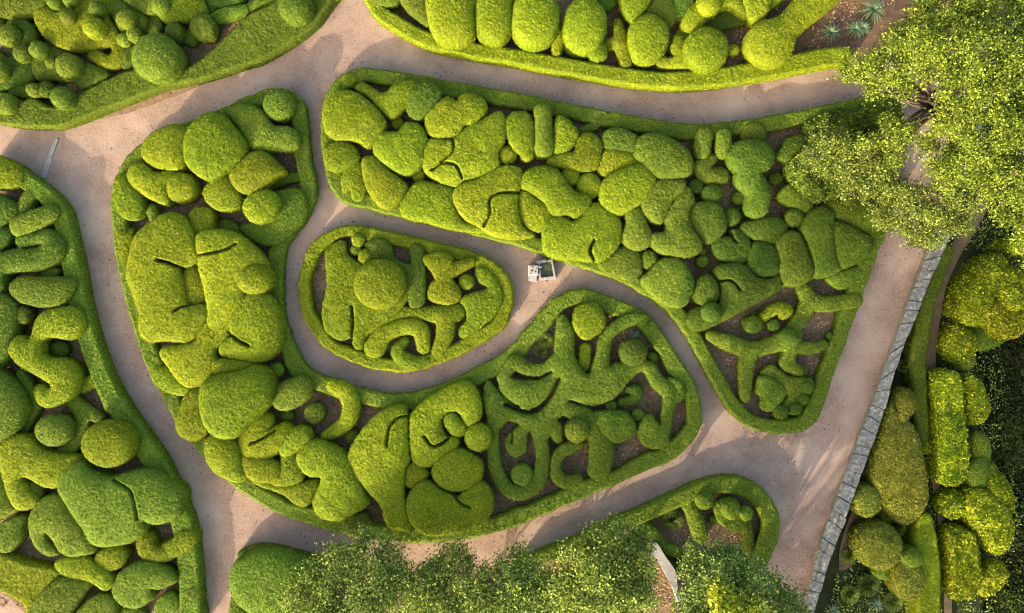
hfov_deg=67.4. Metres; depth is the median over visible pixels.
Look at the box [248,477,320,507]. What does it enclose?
cushion topiary
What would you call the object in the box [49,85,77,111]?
ball topiary
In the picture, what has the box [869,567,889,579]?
ball topiary
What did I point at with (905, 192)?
holm oak
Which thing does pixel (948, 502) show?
leafy shrub
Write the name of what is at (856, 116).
leafy shrub
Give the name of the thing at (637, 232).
curved topiary
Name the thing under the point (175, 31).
ball topiary
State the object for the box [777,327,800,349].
ball topiary
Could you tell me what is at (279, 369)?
ball topiary
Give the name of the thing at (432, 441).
cushion topiary
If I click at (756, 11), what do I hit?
cushion topiary
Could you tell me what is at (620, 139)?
cushion topiary
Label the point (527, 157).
ball topiary
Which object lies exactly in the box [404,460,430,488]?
cushion topiary
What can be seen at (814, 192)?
leafy shrub
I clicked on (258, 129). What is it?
cushion topiary
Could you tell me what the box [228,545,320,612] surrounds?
cushion topiary
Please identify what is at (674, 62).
curved topiary
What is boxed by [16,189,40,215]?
curved topiary
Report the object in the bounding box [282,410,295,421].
ball topiary
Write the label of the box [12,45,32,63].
ball topiary
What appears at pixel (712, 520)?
ball topiary
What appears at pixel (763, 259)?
cushion topiary
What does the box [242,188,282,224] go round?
cushion topiary
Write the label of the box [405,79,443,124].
cushion topiary
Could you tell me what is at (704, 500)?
ball topiary
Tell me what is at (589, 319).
cushion topiary
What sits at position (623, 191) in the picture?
cushion topiary
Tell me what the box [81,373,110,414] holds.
curved topiary
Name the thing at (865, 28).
yucca
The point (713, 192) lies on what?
ball topiary
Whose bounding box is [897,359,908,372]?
grassy plant
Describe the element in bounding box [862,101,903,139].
leafy shrub
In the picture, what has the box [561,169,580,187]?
ball topiary
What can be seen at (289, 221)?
cushion topiary
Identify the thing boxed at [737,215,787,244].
cushion topiary
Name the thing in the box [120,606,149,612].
cushion topiary
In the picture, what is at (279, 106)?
ball topiary
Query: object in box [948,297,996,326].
leafy shrub
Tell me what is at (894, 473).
cushion topiary
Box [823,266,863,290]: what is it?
cushion topiary
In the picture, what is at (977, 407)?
leafy shrub
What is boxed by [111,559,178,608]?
cushion topiary
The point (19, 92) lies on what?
cushion topiary
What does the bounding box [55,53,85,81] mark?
ball topiary
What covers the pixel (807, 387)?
ball topiary
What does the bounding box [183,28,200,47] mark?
cushion topiary
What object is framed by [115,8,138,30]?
ball topiary
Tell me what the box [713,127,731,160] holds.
curved topiary
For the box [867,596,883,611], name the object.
yucca
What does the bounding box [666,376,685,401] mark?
curved topiary
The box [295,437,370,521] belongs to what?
cushion topiary
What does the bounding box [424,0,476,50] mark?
cushion topiary
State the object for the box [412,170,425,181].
ball topiary
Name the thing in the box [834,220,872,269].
cushion topiary
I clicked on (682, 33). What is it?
ball topiary
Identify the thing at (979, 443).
cushion topiary
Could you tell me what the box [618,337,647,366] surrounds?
ball topiary
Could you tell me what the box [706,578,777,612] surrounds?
young tree
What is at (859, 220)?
cushion topiary
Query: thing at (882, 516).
leafy shrub
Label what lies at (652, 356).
ball topiary
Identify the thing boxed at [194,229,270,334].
cushion topiary
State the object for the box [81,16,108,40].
ball topiary
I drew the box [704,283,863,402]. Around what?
curved topiary
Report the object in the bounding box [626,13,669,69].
cushion topiary
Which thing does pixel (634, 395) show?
curved topiary
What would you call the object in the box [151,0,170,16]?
ball topiary
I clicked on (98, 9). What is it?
ball topiary
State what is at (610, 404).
ball topiary
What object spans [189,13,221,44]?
ball topiary
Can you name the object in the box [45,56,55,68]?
ball topiary
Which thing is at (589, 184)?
ball topiary
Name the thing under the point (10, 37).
ball topiary
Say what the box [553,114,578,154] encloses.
cushion topiary
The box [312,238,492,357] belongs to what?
soil
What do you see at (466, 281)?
ball topiary
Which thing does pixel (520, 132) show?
cushion topiary
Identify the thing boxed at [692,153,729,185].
curved topiary
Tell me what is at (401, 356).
curved topiary
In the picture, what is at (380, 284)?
ball topiary
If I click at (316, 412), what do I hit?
ball topiary
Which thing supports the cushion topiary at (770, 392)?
on the soil at (756, 410)
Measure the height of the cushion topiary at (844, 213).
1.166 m
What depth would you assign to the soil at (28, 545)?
35.99 m
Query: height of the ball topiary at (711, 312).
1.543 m
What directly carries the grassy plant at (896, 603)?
on the ground
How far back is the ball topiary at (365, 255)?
35.14 m
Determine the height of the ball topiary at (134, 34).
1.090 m
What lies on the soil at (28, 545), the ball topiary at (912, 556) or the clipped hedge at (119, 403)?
the clipped hedge at (119, 403)
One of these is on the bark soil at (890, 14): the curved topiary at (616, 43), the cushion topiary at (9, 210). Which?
the curved topiary at (616, 43)
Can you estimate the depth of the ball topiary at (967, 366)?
36.00 m
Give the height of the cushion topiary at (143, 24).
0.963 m
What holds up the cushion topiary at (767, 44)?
on the bark soil at (890, 14)
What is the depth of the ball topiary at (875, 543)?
35.29 m
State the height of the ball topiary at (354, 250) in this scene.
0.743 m
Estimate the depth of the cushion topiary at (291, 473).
34.95 m
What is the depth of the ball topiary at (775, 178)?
35.55 m
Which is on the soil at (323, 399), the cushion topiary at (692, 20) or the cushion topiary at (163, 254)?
the cushion topiary at (163, 254)
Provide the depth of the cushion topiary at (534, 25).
34.24 m
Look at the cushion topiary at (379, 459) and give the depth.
34.71 m
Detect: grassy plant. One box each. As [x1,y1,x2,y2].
[534,345,547,357]
[538,333,553,348]
[661,509,683,530]
[667,551,685,571]
[840,585,859,604]
[841,549,855,563]
[856,573,880,597]
[883,592,903,612]
[888,520,905,536]
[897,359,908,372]
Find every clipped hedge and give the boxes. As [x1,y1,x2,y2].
[0,0,343,130]
[0,550,61,612]
[7,158,206,612]
[237,542,344,574]
[364,0,851,92]
[522,473,780,572]
[902,243,954,444]
[903,511,940,612]
[924,367,970,486]
[936,519,982,600]
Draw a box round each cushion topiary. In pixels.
[0,0,48,21]
[0,49,38,92]
[0,155,23,190]
[0,194,18,227]
[0,226,16,251]
[0,293,28,367]
[0,368,32,443]
[0,432,85,510]
[0,472,20,520]
[0,512,30,553]
[8,83,29,99]
[8,275,77,307]
[28,492,101,556]
[29,575,93,612]
[30,45,72,83]
[32,0,120,54]
[54,552,119,590]
[56,459,191,547]
[75,63,112,90]
[76,590,121,612]
[93,544,133,571]
[111,0,149,34]
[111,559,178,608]
[112,173,149,221]
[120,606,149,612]
[121,44,134,70]
[123,0,156,16]
[125,212,207,343]
[126,162,176,207]
[136,527,176,563]
[140,123,189,172]
[151,365,193,396]
[153,589,179,612]
[159,0,209,26]
[159,322,231,387]
[161,527,202,558]
[175,387,208,441]
[177,601,208,612]
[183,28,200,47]
[183,112,252,181]
[183,265,205,304]
[188,206,219,233]
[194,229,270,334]
[198,363,280,439]
[203,175,246,213]
[204,435,246,482]
[205,0,248,8]
[211,357,256,374]
[218,218,248,238]
[218,293,285,363]
[226,104,301,154]
[228,150,289,194]
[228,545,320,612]
[228,597,247,612]
[240,187,310,246]
[241,455,280,483]
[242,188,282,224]
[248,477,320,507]
[270,453,306,486]
[272,374,314,411]
[279,424,315,457]
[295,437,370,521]
[321,89,388,150]
[321,240,408,346]
[322,141,361,173]
[340,161,367,201]
[344,510,371,532]
[347,404,411,531]
[355,79,416,120]
[361,155,408,211]
[365,237,427,307]
[371,0,400,11]
[372,122,427,177]
[399,0,429,30]
[399,180,483,233]
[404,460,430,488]
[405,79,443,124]
[405,476,494,536]
[408,380,482,467]
[422,111,506,187]
[422,251,475,305]
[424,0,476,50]
[424,93,487,139]
[431,445,484,491]
[442,411,467,437]
[452,164,534,240]
[458,265,502,338]
[474,0,513,47]
[505,110,534,156]
[511,0,559,53]
[518,190,551,232]
[521,165,591,220]
[541,202,621,262]
[545,132,602,174]
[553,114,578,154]
[562,0,606,60]
[571,301,606,340]
[594,409,636,443]
[595,149,638,178]
[596,246,642,282]
[597,0,617,13]
[597,163,656,216]
[600,126,638,152]
[617,0,651,26]
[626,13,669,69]
[632,132,693,179]
[639,178,686,225]
[640,257,694,308]
[645,0,675,29]
[649,186,702,259]
[672,0,695,23]
[678,0,746,34]
[678,261,694,306]
[684,262,782,331]
[689,200,727,244]
[703,11,746,31]
[709,228,751,263]
[712,495,746,532]
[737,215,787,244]
[738,121,766,140]
[740,0,839,70]
[742,0,772,27]
[744,241,779,277]
[753,374,786,411]
[758,363,813,418]
[768,0,784,12]
[773,184,813,214]
[773,230,814,287]
[774,133,808,164]
[794,205,841,279]
[819,195,880,238]
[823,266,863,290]
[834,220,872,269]
[849,202,878,233]
[861,399,928,524]
[962,456,990,488]
[967,430,991,461]
[969,326,1006,351]
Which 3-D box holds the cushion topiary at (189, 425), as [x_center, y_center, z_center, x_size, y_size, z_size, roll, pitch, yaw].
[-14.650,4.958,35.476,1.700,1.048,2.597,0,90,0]
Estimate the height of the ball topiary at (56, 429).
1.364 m
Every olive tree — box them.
[270,521,434,612]
[397,527,510,612]
[479,532,563,612]
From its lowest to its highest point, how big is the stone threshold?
0.070 m
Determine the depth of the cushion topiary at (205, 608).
35.47 m
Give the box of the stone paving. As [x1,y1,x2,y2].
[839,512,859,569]
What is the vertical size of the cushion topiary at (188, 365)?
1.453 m
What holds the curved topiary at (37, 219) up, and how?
on the soil at (28, 545)
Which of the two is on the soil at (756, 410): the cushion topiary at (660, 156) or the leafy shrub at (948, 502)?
the cushion topiary at (660, 156)
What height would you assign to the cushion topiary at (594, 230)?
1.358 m
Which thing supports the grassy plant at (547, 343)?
on the soil at (323, 399)
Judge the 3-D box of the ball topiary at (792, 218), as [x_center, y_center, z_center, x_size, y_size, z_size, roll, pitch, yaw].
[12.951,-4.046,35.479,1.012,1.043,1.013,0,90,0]
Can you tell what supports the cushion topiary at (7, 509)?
on the soil at (28, 545)
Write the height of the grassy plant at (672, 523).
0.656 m
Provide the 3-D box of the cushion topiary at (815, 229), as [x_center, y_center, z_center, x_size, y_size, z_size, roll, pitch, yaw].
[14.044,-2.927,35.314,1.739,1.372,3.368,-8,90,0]
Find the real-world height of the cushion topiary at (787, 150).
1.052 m
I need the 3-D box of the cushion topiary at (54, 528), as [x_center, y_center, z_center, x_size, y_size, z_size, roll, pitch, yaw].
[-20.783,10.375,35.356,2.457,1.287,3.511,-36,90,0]
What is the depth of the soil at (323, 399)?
35.99 m
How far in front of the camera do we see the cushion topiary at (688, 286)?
34.75 m
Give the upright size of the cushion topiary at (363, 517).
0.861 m
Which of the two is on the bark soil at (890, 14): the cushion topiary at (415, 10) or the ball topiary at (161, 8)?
the cushion topiary at (415, 10)
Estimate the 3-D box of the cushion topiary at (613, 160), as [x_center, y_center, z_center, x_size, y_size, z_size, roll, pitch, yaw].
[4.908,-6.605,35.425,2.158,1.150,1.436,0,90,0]
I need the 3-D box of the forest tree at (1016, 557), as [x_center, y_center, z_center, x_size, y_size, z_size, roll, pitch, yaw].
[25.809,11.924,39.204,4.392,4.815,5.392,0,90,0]
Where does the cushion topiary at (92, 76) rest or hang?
on the soil at (204, 50)
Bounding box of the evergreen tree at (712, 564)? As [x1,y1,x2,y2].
[661,531,815,612]
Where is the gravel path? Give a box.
[0,0,1003,612]
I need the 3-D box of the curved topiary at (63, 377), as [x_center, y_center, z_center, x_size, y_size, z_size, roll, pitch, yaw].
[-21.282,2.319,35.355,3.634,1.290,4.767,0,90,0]
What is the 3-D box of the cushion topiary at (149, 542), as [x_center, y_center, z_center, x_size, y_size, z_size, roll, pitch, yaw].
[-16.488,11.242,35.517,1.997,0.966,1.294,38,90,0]
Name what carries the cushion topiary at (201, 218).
on the soil at (323, 399)
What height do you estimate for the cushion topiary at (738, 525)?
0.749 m
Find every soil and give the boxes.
[0,0,325,119]
[0,190,179,612]
[132,121,684,521]
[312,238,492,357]
[324,493,759,612]
[352,84,879,417]
[391,0,1004,71]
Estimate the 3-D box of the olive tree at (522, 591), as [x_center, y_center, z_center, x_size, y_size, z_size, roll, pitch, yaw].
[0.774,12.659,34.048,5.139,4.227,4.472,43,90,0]
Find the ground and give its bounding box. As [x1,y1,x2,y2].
[814,22,1023,612]
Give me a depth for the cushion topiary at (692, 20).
35.00 m
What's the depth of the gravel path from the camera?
36.00 m
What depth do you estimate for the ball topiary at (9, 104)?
34.85 m
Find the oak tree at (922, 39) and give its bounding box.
[826,0,1023,272]
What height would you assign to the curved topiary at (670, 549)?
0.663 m
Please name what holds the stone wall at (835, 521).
on the ground
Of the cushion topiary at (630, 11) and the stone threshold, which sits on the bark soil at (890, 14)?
the cushion topiary at (630, 11)
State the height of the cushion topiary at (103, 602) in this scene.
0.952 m
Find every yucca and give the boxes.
[626,329,641,337]
[819,20,841,43]
[823,601,839,612]
[846,18,863,40]
[858,20,871,36]
[859,0,886,24]
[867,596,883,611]
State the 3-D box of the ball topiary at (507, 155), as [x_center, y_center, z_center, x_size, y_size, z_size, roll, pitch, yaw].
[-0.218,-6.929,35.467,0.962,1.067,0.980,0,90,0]
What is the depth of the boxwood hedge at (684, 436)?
35.39 m
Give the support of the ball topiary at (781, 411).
on the soil at (756, 410)
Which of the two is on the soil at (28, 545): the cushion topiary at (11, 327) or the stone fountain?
the cushion topiary at (11, 327)
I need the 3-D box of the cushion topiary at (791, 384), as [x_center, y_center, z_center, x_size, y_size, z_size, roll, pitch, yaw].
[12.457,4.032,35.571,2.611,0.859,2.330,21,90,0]
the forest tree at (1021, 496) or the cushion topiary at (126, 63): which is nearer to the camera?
the cushion topiary at (126, 63)
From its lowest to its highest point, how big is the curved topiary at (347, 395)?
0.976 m
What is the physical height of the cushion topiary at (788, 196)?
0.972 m
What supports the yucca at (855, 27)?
on the bark soil at (890, 14)
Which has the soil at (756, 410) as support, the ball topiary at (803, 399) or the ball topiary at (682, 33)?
the ball topiary at (803, 399)
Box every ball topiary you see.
[0,18,5,26]
[0,25,21,49]
[0,61,11,82]
[0,92,22,116]
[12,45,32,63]
[17,305,38,324]
[25,82,47,100]
[28,41,49,60]
[28,481,49,496]
[34,413,76,446]
[38,80,56,98]
[40,267,63,276]
[45,0,65,11]
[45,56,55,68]
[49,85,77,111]
[50,340,72,356]
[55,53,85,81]
[58,8,77,25]
[62,0,81,8]
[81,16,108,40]
[81,418,139,467]
[88,0,109,18]
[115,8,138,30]
[116,32,133,48]
[125,27,145,43]
[130,33,190,85]
[146,15,165,33]
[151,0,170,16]
[164,22,185,45]
[166,172,202,204]
[184,585,206,601]
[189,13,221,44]
[208,6,217,12]
[236,264,277,294]
[262,88,296,124]
[270,361,285,377]
[278,0,315,27]
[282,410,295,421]
[304,401,327,423]
[342,72,356,89]
[345,428,358,443]
[349,245,361,256]
[350,233,366,247]
[353,259,407,309]
[358,248,372,263]
[391,118,403,130]
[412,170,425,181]
[458,273,475,290]
[464,421,492,451]
[498,145,517,165]
[510,462,533,485]
[519,151,534,164]
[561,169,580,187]
[564,418,589,443]
[575,173,601,198]
[587,42,607,63]
[603,400,616,409]
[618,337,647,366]
[631,407,644,420]
[640,250,657,269]
[646,351,658,363]
[674,29,687,40]
[682,26,729,74]
[686,179,703,194]
[691,273,720,305]
[694,255,708,268]
[694,491,713,509]
[696,0,720,20]
[698,184,723,202]
[699,247,707,255]
[700,301,722,323]
[707,514,717,525]
[719,499,739,519]
[724,207,740,227]
[728,44,740,57]
[730,191,743,205]
[739,503,753,520]
[740,314,762,334]
[765,318,780,331]
[766,172,782,185]
[772,404,789,419]
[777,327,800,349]
[781,208,803,229]
[789,402,801,414]
[797,393,809,405]
[800,364,808,376]
[801,381,813,394]
[823,331,832,339]
[846,517,902,570]
[849,480,882,517]
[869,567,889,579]
[883,562,925,601]
[888,386,916,416]
[897,412,909,423]
[900,542,923,567]
[950,355,976,371]
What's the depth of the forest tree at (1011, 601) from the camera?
37.88 m
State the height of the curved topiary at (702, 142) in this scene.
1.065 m
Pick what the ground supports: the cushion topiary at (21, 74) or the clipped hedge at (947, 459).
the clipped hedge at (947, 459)
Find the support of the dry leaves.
on the soil at (28, 545)
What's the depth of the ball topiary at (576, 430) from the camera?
34.79 m
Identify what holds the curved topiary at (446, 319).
on the soil at (319, 293)
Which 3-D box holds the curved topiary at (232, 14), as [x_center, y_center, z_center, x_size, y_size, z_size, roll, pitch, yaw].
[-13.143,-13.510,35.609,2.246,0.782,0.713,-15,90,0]
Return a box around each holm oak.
[537,512,664,612]
[791,117,993,257]
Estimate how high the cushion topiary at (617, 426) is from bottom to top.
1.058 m
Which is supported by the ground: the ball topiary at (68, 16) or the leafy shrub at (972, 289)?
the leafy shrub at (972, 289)
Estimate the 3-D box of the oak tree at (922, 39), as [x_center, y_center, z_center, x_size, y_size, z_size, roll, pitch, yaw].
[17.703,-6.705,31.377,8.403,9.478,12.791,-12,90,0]
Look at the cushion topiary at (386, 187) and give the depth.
34.88 m
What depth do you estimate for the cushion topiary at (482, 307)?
35.26 m
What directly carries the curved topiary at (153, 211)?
on the soil at (323, 399)
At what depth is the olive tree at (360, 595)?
33.04 m
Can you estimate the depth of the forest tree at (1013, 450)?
37.87 m
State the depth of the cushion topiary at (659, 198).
34.77 m
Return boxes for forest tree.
[973,332,1023,382]
[974,347,1023,433]
[978,396,1023,485]
[982,562,1023,612]
[994,458,1023,535]
[996,507,1023,595]
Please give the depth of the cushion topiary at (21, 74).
35.27 m
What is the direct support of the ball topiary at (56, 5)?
on the soil at (204, 50)
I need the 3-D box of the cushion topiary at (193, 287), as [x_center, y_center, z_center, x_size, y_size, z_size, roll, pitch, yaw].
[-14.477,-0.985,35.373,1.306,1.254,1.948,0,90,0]
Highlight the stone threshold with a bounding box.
[42,138,57,178]
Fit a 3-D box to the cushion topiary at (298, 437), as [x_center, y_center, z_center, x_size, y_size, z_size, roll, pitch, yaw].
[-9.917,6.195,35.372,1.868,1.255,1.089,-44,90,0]
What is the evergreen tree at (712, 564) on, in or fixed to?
on the soil at (655, 521)
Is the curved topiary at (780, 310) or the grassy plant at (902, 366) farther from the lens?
the grassy plant at (902, 366)
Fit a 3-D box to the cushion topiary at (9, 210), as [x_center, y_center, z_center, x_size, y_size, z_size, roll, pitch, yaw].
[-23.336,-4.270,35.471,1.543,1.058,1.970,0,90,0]
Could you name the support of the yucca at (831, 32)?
on the bark soil at (890, 14)
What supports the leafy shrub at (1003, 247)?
on the ground
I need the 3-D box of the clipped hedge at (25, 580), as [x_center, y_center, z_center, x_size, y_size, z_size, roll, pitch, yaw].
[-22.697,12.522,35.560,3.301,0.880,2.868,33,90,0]
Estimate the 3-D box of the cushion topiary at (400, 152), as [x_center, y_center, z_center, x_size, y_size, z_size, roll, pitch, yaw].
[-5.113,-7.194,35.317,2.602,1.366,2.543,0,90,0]
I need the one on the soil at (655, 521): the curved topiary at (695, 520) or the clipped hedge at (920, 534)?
the curved topiary at (695, 520)
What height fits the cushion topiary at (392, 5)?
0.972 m
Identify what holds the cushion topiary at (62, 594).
on the soil at (28, 545)
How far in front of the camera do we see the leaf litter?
35.99 m
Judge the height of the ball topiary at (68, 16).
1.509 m
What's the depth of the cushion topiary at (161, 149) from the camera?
34.77 m
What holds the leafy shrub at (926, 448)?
on the ground
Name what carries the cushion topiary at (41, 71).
on the soil at (204, 50)
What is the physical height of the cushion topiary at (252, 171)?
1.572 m
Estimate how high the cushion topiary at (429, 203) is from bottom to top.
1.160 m
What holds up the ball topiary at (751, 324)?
on the soil at (756, 410)
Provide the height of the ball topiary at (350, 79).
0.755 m
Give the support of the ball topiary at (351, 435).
on the soil at (323, 399)
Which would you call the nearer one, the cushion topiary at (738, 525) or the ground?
the cushion topiary at (738, 525)
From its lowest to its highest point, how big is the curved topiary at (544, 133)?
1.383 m
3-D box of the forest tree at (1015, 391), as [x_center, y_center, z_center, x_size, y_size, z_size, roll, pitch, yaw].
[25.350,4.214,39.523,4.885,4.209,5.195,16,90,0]
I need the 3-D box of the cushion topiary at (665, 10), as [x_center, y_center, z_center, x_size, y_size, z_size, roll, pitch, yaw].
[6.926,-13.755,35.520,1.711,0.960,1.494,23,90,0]
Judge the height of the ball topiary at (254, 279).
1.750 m
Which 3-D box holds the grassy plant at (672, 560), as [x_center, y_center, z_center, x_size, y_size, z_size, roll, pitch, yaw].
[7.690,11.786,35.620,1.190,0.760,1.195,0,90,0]
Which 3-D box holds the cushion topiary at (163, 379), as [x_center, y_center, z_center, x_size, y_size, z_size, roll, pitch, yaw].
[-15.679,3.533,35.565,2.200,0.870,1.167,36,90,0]
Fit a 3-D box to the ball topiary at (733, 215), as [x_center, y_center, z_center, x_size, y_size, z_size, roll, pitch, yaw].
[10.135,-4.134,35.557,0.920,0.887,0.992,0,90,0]
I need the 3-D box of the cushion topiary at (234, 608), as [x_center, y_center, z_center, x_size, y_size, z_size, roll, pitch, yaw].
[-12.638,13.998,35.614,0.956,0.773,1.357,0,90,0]
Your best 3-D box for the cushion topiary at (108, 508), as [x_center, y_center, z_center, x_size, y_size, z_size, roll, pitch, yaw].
[-17.780,8.970,35.158,5.777,1.683,3.984,0,90,0]
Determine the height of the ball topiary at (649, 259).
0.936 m
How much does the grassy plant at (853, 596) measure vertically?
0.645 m
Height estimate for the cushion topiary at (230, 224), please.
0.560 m
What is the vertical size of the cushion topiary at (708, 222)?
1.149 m
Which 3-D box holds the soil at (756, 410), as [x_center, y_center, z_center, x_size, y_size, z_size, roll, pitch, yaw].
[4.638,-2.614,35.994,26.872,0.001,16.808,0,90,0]
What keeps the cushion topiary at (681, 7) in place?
on the bark soil at (890, 14)
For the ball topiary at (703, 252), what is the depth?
35.64 m
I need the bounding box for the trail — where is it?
[926,183,990,612]
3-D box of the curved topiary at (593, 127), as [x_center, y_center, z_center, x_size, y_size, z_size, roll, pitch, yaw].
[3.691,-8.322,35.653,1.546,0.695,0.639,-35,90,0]
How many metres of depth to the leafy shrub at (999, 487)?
35.55 m
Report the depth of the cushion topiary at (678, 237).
34.79 m
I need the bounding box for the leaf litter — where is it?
[14,4,935,594]
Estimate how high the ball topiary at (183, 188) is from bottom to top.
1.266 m
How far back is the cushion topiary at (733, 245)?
35.07 m
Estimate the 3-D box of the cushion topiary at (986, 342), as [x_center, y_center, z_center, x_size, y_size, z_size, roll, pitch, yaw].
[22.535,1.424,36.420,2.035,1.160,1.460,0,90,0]
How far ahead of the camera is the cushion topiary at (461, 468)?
34.69 m
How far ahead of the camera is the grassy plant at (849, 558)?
36.65 m
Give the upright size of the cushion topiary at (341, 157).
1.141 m
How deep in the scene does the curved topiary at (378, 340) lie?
35.23 m
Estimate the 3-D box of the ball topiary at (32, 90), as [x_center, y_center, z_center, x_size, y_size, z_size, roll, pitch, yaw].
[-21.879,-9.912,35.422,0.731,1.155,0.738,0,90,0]
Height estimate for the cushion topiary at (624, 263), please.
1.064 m
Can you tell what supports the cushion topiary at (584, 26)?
on the bark soil at (890, 14)
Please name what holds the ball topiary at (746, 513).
on the soil at (655, 521)
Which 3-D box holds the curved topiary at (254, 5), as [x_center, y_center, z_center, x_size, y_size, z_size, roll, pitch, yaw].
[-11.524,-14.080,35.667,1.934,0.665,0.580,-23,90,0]
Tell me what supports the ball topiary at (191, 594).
on the soil at (28, 545)
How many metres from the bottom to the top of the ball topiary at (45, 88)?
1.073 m
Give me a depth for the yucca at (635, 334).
35.65 m
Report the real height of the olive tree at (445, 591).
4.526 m
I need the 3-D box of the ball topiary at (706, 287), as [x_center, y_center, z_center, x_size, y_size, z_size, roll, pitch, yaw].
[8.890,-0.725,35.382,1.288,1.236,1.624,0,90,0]
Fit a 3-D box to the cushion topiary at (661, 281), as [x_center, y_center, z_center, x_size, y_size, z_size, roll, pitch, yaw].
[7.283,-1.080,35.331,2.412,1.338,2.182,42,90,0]
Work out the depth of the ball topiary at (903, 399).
35.47 m
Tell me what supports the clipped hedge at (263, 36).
on the soil at (204, 50)
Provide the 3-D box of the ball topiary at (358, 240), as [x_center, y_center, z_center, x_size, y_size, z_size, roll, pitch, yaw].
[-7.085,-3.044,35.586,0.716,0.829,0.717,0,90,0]
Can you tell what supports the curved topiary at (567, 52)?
on the bark soil at (890, 14)
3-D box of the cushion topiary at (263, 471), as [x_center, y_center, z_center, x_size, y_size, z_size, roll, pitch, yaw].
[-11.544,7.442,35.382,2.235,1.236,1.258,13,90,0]
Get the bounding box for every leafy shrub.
[779,129,873,204]
[797,105,869,137]
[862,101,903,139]
[876,511,891,521]
[921,440,932,454]
[931,486,965,520]
[936,323,979,363]
[942,252,1010,319]
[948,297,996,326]
[953,483,1014,555]
[958,373,990,424]
[977,557,1009,597]
[980,298,1023,340]
[985,233,1023,257]
[986,461,1015,513]
[995,266,1023,311]
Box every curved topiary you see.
[0,228,66,293]
[5,19,43,45]
[7,306,88,408]
[9,204,60,236]
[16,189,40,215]
[16,369,41,407]
[20,407,44,432]
[55,395,107,452]
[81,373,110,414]
[87,42,124,71]
[115,227,137,265]
[146,204,161,220]
[209,4,250,25]
[237,410,296,458]
[246,0,275,12]
[271,171,299,190]
[320,378,362,439]
[352,302,465,357]
[363,318,431,357]
[391,336,430,370]
[482,311,677,500]
[533,103,553,160]
[549,440,584,488]
[551,26,563,56]
[563,45,579,58]
[577,121,600,134]
[577,342,591,371]
[603,18,631,68]
[617,383,643,406]
[621,206,652,251]
[632,521,682,557]
[655,34,687,71]
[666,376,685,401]
[681,501,708,543]
[691,126,712,159]
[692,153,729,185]
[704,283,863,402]
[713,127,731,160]
[722,139,774,219]
[741,520,754,555]
[757,301,792,321]
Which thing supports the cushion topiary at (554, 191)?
on the soil at (756, 410)
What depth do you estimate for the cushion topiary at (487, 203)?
34.79 m
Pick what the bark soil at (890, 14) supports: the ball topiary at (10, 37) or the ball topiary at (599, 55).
the ball topiary at (599, 55)
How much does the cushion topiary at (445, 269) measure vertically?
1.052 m
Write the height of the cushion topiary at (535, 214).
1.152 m
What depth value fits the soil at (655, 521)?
35.99 m
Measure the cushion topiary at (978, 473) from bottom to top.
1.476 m
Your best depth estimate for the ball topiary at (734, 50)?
35.54 m
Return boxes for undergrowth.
[825,62,1023,612]
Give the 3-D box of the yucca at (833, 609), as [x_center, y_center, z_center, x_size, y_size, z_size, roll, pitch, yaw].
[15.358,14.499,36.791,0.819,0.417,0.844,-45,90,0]
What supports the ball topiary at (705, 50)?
on the bark soil at (890, 14)
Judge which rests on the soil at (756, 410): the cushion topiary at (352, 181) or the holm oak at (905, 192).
the cushion topiary at (352, 181)
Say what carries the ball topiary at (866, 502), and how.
on the ground
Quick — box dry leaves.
[0,0,893,607]
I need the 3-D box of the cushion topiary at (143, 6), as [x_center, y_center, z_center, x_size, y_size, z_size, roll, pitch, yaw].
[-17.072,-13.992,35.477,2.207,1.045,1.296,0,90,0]
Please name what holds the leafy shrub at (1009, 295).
on the ground
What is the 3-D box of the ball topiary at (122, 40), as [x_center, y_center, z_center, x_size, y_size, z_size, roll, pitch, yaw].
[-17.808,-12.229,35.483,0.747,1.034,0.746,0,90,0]
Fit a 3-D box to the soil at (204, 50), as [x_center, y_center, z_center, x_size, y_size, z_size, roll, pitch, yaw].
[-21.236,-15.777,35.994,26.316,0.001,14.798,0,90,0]
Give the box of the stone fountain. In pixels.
[528,259,555,281]
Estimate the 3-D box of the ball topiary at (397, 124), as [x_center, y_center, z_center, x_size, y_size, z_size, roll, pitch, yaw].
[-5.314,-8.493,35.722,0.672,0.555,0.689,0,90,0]
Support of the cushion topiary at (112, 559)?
on the soil at (28, 545)
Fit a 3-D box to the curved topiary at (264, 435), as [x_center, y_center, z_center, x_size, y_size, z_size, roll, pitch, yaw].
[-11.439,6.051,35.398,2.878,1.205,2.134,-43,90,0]
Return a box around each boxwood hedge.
[110,88,702,543]
[297,224,514,372]
[320,67,899,434]
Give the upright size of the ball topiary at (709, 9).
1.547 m
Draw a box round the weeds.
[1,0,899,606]
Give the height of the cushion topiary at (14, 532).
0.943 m
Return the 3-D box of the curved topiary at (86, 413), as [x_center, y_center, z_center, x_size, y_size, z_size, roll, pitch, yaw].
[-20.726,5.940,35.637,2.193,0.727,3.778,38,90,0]
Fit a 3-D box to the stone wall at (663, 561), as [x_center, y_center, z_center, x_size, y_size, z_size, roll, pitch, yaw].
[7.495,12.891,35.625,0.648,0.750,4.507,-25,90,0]
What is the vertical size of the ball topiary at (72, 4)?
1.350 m
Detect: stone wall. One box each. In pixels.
[648,541,683,612]
[803,7,1018,612]
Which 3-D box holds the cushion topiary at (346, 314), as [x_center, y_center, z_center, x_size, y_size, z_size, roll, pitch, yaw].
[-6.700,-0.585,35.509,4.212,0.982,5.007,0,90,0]
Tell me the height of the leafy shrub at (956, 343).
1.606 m
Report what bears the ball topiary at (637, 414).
on the soil at (323, 399)
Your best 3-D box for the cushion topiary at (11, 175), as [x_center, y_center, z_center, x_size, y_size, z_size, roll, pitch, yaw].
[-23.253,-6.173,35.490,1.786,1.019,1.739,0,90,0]
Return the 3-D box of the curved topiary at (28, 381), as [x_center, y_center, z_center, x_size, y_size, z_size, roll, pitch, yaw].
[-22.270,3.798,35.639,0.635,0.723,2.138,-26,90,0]

